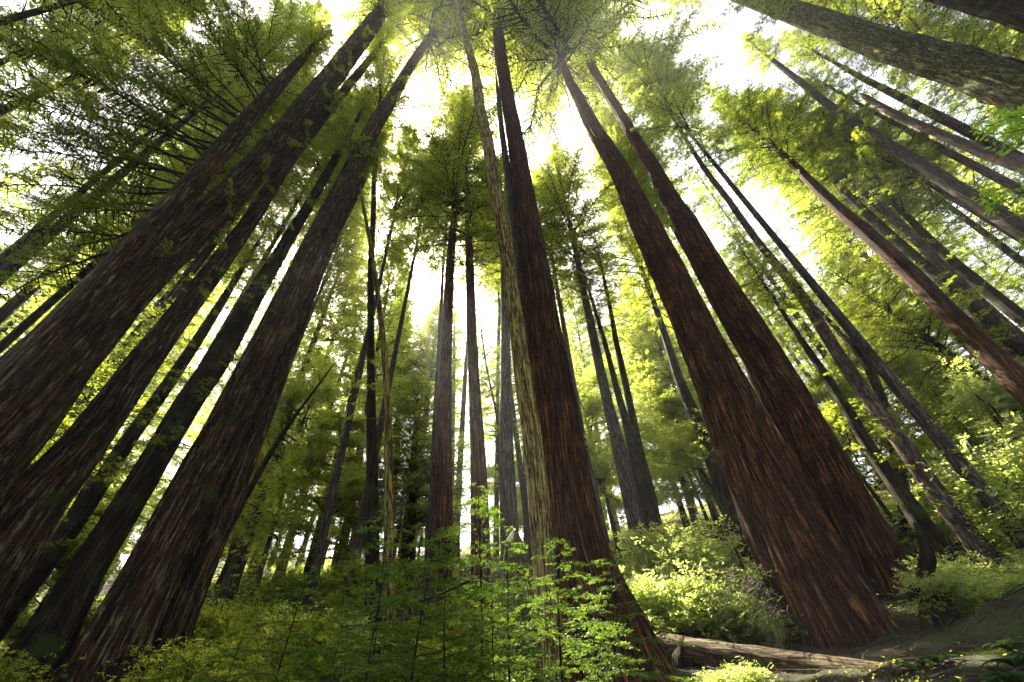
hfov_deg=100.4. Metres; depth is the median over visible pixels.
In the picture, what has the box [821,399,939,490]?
leafy tree
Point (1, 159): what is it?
conifer tree
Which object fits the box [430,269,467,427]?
conifer tree
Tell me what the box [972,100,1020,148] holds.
conifer tree
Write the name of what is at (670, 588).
shrub
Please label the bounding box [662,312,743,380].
conifer tree
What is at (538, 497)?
redwood tree
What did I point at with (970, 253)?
conifer tree
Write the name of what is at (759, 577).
shrub
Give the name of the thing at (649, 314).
conifer tree
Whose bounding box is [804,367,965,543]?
leafy tree
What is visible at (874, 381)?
redwood tree
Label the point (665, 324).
conifer tree
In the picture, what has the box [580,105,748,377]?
conifer tree
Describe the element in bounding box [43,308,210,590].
conifer tree
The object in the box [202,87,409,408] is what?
conifer tree
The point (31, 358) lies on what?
redwood tree
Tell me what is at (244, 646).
shrub
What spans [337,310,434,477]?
redwood tree
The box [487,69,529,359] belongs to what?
redwood tree
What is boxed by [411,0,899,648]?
redwood tree
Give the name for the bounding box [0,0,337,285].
conifer tree
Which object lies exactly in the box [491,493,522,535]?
leafy tree
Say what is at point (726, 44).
sky
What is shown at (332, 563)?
leafy tree
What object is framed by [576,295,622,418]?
conifer tree
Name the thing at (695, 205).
conifer tree
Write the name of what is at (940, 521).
shrub
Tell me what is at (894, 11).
conifer tree
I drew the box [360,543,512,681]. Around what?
young conifer
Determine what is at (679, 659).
broken stump
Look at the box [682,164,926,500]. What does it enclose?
conifer tree
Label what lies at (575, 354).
conifer tree
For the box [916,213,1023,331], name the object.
conifer tree
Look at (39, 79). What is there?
conifer tree
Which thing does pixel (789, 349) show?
conifer tree
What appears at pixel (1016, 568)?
shrub
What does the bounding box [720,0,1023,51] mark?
redwood tree
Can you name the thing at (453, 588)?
dead branch
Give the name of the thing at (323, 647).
young conifer
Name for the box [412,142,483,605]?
conifer tree
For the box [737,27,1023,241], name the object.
redwood tree
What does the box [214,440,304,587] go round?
leafy tree
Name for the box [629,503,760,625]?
shrub
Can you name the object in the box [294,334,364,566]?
conifer tree
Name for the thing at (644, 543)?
shrub
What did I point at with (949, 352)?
tree foliage
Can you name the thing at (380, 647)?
shrub
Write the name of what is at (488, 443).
conifer tree
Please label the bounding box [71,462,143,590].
leafy tree
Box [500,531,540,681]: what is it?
broken stump
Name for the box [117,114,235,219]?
conifer tree
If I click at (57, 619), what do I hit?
redwood tree
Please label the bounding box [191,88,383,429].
conifer tree
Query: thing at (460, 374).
conifer tree
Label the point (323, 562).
conifer tree
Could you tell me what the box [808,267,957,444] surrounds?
conifer tree
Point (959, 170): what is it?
conifer tree
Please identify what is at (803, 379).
conifer tree
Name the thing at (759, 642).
fallen log
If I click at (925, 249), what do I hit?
redwood tree
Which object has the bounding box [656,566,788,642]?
shrub
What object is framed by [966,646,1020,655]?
shrub
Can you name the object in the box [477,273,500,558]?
redwood tree
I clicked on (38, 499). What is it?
redwood tree
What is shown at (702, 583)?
shrub
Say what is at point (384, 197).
conifer tree
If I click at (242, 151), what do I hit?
conifer tree
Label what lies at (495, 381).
redwood tree
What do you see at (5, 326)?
conifer tree
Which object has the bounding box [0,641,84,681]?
shrub
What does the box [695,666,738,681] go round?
shrub
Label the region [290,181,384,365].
conifer tree
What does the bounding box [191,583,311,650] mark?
shrub
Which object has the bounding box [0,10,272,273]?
conifer tree
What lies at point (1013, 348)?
redwood tree
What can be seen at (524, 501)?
conifer tree
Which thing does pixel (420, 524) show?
leafy tree
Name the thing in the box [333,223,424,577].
conifer tree
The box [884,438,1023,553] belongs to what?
shrub
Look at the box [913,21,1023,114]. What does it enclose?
conifer tree
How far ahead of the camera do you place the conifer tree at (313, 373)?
61.26 m
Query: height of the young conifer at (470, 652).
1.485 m
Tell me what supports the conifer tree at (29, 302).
on the forest ground at (983, 632)
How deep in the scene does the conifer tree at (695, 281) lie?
44.11 m
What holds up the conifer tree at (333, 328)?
on the forest ground at (983, 632)
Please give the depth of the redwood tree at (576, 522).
12.22 m
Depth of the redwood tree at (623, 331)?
40.96 m
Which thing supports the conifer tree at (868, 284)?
on the forest ground at (983, 632)
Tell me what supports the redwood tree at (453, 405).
on the forest ground at (983, 632)
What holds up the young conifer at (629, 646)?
on the forest ground at (983, 632)
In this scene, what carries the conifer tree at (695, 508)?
on the forest ground at (983, 632)
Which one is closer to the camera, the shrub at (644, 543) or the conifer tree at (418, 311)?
the shrub at (644, 543)
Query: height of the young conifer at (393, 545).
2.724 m
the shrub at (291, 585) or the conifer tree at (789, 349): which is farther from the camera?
the conifer tree at (789, 349)
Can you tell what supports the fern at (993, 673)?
on the forest ground at (983, 632)
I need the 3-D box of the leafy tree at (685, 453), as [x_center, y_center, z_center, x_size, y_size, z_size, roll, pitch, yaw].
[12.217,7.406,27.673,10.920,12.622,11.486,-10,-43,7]
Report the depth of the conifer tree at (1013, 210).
42.51 m
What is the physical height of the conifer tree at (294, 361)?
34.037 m
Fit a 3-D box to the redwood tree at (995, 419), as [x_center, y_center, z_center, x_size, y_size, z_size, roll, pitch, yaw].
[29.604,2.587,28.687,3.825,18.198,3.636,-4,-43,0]
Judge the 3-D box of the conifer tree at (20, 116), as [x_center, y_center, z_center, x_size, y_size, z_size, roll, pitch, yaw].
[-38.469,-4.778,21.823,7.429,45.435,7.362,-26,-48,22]
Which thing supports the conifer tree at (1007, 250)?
on the forest ground at (983, 632)
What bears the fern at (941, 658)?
on the forest ground at (983, 632)
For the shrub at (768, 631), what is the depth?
10.69 m
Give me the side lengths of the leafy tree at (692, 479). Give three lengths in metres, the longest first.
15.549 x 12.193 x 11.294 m
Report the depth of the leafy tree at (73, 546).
15.41 m
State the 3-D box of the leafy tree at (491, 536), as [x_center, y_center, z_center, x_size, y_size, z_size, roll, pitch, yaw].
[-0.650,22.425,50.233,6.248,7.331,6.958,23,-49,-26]
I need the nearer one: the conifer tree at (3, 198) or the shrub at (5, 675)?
the shrub at (5, 675)
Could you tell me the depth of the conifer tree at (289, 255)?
37.66 m
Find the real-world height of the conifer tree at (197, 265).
55.259 m
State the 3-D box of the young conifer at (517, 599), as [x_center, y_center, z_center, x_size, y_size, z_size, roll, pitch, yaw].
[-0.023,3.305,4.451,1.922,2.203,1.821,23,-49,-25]
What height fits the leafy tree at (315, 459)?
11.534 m
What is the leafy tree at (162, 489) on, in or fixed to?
on the forest ground at (983, 632)
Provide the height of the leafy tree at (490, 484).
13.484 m
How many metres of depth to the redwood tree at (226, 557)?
31.09 m
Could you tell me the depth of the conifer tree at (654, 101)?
32.18 m
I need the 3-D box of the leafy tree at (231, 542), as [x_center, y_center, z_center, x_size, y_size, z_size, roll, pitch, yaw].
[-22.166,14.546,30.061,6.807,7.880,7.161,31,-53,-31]
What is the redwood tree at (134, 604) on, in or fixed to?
on the forest ground at (983, 632)
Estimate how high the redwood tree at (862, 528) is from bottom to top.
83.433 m
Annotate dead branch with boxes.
[366,580,469,637]
[709,563,824,651]
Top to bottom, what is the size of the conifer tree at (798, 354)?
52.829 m
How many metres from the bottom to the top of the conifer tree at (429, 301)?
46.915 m
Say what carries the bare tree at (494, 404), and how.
on the forest ground at (983, 632)
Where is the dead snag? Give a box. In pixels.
[880,522,988,629]
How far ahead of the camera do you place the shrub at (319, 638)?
9.59 m
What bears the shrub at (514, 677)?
on the forest ground at (983, 632)
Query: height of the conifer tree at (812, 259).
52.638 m
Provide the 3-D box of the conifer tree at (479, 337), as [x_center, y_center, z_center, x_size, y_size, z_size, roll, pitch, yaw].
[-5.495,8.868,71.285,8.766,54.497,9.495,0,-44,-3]
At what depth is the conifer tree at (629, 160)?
37.31 m
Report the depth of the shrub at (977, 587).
9.81 m
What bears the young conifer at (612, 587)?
on the forest ground at (983, 632)
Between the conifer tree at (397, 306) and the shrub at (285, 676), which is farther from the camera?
the conifer tree at (397, 306)
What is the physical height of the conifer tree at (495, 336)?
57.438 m
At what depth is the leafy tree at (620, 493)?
54.29 m
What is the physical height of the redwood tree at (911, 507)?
19.347 m
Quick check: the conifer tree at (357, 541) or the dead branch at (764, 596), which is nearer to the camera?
the dead branch at (764, 596)
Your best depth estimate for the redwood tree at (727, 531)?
14.62 m
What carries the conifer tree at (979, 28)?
on the forest ground at (983, 632)
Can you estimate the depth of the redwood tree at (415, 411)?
26.73 m
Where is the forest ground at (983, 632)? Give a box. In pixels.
[0,487,1023,681]
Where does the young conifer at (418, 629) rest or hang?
on the forest ground at (983, 632)
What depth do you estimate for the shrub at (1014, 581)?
9.10 m
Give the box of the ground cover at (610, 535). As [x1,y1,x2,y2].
[0,483,1021,681]
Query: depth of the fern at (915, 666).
5.88 m
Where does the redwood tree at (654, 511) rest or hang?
on the forest ground at (983, 632)
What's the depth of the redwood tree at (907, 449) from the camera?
20.95 m
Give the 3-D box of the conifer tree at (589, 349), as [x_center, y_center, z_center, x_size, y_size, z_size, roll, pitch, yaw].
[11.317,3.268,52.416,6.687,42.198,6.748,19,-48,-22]
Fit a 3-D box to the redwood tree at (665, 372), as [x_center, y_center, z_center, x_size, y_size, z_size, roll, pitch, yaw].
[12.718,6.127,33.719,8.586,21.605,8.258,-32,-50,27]
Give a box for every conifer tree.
[0,0,209,122]
[0,0,230,59]
[0,0,247,80]
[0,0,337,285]
[0,4,197,181]
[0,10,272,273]
[0,87,257,343]
[0,90,47,152]
[0,135,17,167]
[0,160,48,228]
[0,212,129,351]
[0,243,100,355]
[0,290,70,356]
[1,290,50,354]
[27,308,205,607]
[30,289,167,362]
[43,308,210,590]
[56,75,338,439]
[67,206,273,414]
[75,57,325,283]
[84,263,242,483]
[93,345,242,605]
[100,208,258,441]
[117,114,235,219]
[167,277,278,478]
[186,189,349,453]
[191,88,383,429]
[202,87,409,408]
[214,218,369,603]
[241,207,377,584]
[272,270,378,581]
[286,335,331,442]
[287,314,320,440]
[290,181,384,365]
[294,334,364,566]
[300,120,437,616]
[302,223,409,578]
[321,372,376,567]
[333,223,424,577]
[338,144,451,633]
[339,296,415,561]
[353,282,414,559]
[360,267,419,453]
[398,283,437,558]
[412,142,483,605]
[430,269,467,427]
[455,356,468,482]
[456,291,495,481]
[464,222,531,560]
[466,363,494,474]
[475,256,500,324]
[482,306,520,457]
[486,228,565,312]
[556,266,620,534]
[559,295,599,459]
[569,334,609,530]
[571,268,626,436]
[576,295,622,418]
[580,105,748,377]
[585,122,693,274]
[598,111,716,316]
[600,278,691,528]
[606,328,643,410]
[618,45,1023,557]
[620,267,698,513]
[623,268,719,512]
[638,217,750,383]
[641,280,689,388]
[643,264,691,383]
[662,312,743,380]
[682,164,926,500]
[693,280,749,381]
[695,277,795,380]
[701,80,1005,335]
[722,251,890,494]
[743,289,816,382]
[750,268,833,402]
[767,241,939,473]
[776,184,1004,372]
[781,190,998,413]
[794,95,1023,301]
[799,76,1023,285]
[800,0,1023,111]
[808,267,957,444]
[809,231,991,421]
[826,185,1009,307]
[862,0,1023,59]
[870,60,1023,199]
[895,131,1023,245]
[898,197,1023,316]
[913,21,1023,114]
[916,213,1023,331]
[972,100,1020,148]
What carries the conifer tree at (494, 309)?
on the forest ground at (983, 632)
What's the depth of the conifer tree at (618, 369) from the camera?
91.67 m
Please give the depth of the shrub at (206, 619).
11.98 m
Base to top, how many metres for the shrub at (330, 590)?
2.871 m
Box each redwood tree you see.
[0,0,338,424]
[0,0,448,503]
[0,24,400,623]
[0,94,373,681]
[0,134,233,353]
[0,211,279,642]
[18,297,194,620]
[45,122,310,450]
[50,0,559,681]
[139,131,391,681]
[149,417,304,586]
[230,362,334,533]
[311,371,492,586]
[324,85,422,663]
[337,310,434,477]
[341,43,433,679]
[376,301,485,557]
[396,95,512,632]
[398,82,540,642]
[410,0,563,681]
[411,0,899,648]
[428,0,680,681]
[431,155,572,617]
[452,315,455,520]
[453,325,467,557]
[454,0,919,602]
[468,326,583,551]
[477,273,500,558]
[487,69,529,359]
[490,160,611,550]
[530,140,656,575]
[568,247,657,563]
[585,178,752,559]
[586,223,670,566]
[601,9,1008,573]
[604,287,702,532]
[613,313,722,535]
[644,0,1023,115]
[689,466,762,620]
[708,76,1023,407]
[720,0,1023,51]
[727,79,1023,346]
[727,231,967,570]
[730,76,1023,367]
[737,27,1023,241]
[775,272,915,538]
[778,26,1023,155]
[784,90,1023,328]
[797,61,1023,197]
[807,91,1023,245]
[818,2,1022,56]
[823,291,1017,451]
[846,92,1023,174]
[871,292,1019,447]
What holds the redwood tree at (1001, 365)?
on the forest ground at (983, 632)
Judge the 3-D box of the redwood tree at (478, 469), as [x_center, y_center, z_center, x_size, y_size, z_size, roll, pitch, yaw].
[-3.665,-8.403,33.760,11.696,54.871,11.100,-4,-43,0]
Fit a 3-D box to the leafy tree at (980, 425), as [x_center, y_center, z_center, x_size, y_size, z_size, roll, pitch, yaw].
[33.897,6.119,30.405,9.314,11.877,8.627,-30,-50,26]
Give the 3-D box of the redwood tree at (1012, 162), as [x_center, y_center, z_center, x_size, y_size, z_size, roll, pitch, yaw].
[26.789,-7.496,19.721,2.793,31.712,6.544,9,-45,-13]
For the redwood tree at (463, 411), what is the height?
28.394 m
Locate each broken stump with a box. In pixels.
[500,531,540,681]
[670,635,700,668]
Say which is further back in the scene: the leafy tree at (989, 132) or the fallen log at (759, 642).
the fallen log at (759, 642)
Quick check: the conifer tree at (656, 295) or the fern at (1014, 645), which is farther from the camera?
the conifer tree at (656, 295)
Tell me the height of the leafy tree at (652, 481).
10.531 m
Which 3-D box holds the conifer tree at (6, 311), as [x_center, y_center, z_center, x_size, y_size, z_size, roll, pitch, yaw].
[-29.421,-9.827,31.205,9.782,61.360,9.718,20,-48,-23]
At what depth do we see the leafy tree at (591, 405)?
30.53 m
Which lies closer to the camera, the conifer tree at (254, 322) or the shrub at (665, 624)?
the shrub at (665, 624)
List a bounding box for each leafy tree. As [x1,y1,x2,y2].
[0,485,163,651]
[27,435,162,580]
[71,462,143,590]
[117,397,284,559]
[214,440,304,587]
[218,517,262,567]
[221,490,276,571]
[225,349,359,601]
[230,402,409,601]
[303,449,383,566]
[306,429,467,556]
[309,459,401,541]
[394,430,469,560]
[401,484,428,553]
[455,449,524,531]
[466,453,522,545]
[490,499,521,539]
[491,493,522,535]
[515,343,669,552]
[586,423,624,524]
[602,469,670,508]
[603,440,688,530]
[621,364,720,532]
[625,382,721,515]
[638,417,717,508]
[641,422,711,527]
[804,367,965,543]
[806,297,1023,476]
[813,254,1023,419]
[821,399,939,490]
[833,430,876,481]
[886,353,1023,484]
[922,350,1023,468]
[923,412,996,468]
[968,56,1023,250]
[970,379,1013,442]
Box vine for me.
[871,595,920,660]
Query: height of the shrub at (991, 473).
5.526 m
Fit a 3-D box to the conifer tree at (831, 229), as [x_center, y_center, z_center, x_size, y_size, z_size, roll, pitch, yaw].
[28.131,-12.920,37.789,9.865,58.048,9.108,1,-42,-8]
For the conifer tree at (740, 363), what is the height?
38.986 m
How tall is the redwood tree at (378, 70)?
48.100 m
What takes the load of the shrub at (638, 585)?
on the forest ground at (983, 632)
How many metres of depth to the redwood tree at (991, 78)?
22.33 m
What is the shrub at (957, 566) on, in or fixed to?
on the forest ground at (983, 632)
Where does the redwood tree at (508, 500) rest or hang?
on the forest ground at (983, 632)
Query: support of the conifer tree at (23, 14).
on the forest ground at (983, 632)
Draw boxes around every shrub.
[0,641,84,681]
[1,598,102,651]
[96,635,294,681]
[121,611,323,681]
[183,598,273,672]
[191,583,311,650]
[221,561,359,637]
[221,653,322,681]
[242,598,384,681]
[252,600,418,681]
[293,550,427,617]
[333,634,478,681]
[354,614,445,664]
[406,592,504,658]
[440,649,536,681]
[609,507,733,586]
[618,565,658,586]
[626,569,683,632]
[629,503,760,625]
[634,570,743,631]
[635,565,724,637]
[639,556,756,643]
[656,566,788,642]
[675,671,718,681]
[687,564,788,636]
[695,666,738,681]
[701,656,789,681]
[724,606,806,649]
[872,541,1015,606]
[880,411,1023,561]
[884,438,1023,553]
[885,564,1009,617]
[888,460,1023,546]
[892,567,1010,623]
[947,488,1023,564]
[958,565,1020,615]
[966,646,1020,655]
[971,548,1023,592]
[980,565,1023,596]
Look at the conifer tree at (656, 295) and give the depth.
58.93 m
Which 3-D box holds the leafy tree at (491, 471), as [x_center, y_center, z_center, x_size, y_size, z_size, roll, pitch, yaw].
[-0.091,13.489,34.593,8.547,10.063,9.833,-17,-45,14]
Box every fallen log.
[656,633,880,674]
[658,632,784,649]
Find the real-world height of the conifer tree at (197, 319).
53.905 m
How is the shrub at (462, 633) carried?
on the forest ground at (983, 632)
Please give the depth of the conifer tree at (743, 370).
66.41 m
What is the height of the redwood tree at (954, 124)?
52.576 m
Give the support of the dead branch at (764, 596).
on the forest ground at (983, 632)
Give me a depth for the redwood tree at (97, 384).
16.42 m
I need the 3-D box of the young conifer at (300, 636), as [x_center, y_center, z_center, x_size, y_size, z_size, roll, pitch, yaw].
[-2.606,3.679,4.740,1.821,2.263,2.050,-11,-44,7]
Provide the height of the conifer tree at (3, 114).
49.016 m
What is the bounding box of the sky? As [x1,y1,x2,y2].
[0,0,1023,569]
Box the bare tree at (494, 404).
[457,301,500,559]
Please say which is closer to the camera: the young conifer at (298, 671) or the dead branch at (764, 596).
the young conifer at (298, 671)
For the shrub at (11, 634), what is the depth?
14.79 m
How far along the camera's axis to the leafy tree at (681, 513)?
38.26 m
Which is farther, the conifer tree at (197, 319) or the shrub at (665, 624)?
the conifer tree at (197, 319)
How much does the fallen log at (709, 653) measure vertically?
1.792 m
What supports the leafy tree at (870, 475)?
on the forest ground at (983, 632)
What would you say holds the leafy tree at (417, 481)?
on the forest ground at (983, 632)
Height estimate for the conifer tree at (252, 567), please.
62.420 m
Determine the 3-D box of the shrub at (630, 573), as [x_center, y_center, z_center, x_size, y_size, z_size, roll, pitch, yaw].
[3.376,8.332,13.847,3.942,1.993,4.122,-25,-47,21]
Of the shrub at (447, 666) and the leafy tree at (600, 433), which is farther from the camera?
the leafy tree at (600, 433)
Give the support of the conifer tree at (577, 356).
on the forest ground at (983, 632)
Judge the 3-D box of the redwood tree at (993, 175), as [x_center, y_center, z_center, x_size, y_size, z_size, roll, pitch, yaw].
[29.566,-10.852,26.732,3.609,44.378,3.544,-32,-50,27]
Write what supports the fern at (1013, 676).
on the forest ground at (983, 632)
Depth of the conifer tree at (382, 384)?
57.54 m
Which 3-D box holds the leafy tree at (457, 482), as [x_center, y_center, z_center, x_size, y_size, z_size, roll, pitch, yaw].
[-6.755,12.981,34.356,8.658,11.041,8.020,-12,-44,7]
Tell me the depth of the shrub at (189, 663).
6.33 m
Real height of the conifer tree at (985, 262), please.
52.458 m
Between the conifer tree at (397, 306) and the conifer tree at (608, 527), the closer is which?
the conifer tree at (397, 306)
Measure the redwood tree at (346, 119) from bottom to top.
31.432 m
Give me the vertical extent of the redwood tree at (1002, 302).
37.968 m
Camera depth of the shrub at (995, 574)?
9.97 m
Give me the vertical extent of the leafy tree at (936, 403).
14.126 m
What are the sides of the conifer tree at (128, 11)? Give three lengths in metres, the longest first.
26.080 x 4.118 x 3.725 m
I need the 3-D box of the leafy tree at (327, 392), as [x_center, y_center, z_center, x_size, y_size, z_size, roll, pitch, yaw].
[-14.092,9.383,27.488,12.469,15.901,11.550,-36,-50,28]
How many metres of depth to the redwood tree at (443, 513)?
31.49 m
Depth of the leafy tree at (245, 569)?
36.76 m
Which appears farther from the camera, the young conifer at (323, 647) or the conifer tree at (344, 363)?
the conifer tree at (344, 363)
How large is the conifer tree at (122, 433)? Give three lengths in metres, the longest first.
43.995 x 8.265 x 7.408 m
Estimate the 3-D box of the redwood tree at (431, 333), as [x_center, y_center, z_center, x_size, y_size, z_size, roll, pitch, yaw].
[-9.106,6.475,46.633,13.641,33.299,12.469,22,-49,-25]
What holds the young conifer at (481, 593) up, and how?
on the forest ground at (983, 632)
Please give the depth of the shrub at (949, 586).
9.37 m
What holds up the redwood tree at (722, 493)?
on the forest ground at (983, 632)
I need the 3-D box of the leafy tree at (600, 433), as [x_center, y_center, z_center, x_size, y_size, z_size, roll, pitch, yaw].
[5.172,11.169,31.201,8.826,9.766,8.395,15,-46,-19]
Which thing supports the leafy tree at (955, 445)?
on the forest ground at (983, 632)
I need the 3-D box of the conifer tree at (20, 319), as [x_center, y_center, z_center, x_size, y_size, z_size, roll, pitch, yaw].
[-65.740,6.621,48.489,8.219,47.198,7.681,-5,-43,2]
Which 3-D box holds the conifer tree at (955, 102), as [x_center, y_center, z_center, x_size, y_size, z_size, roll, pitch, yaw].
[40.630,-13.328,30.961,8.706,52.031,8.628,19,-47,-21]
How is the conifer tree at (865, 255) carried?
on the forest ground at (983, 632)
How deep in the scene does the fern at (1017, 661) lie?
4.96 m
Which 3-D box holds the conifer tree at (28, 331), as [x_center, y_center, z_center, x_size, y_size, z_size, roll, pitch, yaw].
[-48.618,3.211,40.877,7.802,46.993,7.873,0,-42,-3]
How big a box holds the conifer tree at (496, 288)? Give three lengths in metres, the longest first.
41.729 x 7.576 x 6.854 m
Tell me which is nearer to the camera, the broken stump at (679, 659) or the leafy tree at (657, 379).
the broken stump at (679, 659)
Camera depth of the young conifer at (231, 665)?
3.94 m
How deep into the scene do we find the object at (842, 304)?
28.56 m
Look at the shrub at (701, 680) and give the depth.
7.41 m
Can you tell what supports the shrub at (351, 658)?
on the forest ground at (983, 632)
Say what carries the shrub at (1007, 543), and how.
on the forest ground at (983, 632)
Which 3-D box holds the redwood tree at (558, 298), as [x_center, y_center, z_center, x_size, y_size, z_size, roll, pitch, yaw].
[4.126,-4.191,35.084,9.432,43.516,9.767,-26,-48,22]
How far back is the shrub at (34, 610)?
14.57 m
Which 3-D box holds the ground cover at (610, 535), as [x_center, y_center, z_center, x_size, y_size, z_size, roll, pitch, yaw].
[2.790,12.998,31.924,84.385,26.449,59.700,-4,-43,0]
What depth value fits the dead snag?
9.49 m
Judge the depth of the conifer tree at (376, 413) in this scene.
51.97 m
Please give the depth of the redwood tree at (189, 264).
25.86 m
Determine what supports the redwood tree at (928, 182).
on the forest ground at (983, 632)
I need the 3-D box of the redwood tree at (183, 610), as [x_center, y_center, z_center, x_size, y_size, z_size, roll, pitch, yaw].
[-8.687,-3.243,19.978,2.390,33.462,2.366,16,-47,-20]
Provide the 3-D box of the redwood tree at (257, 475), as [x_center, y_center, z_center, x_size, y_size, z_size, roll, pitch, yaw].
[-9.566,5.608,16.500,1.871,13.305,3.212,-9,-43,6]
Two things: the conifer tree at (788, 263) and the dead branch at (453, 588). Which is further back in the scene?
the conifer tree at (788, 263)
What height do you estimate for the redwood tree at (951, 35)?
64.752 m
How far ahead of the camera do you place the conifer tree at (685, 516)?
51.98 m
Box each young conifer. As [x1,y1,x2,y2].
[191,630,260,681]
[216,562,335,681]
[265,591,373,681]
[294,508,455,681]
[304,550,432,681]
[331,526,486,681]
[354,481,577,681]
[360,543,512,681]
[439,547,571,681]
[446,579,543,681]
[468,536,632,681]
[540,582,654,681]
[568,550,695,681]
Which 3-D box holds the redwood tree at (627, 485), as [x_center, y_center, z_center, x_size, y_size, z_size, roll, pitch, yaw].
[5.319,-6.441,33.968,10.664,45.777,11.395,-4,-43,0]
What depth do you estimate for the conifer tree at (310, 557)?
41.75 m
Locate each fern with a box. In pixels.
[896,660,944,669]
[910,652,964,663]
[975,670,1023,681]
[977,670,1021,676]
[980,638,1023,652]
[981,652,1023,666]
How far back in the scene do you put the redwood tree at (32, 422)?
14.75 m
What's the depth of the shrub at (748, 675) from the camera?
7.09 m
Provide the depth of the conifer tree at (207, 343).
44.27 m
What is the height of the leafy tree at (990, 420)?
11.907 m
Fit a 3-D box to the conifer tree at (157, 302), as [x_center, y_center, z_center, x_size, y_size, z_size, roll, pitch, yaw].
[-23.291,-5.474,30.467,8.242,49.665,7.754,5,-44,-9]
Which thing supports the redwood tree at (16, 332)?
on the forest ground at (983, 632)
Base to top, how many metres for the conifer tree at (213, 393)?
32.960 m
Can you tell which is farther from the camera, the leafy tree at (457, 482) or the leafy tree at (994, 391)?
the leafy tree at (457, 482)
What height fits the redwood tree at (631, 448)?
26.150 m
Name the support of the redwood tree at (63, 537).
on the forest ground at (983, 632)
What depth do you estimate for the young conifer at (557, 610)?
3.78 m
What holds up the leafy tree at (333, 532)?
on the forest ground at (983, 632)
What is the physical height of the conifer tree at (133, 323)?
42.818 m

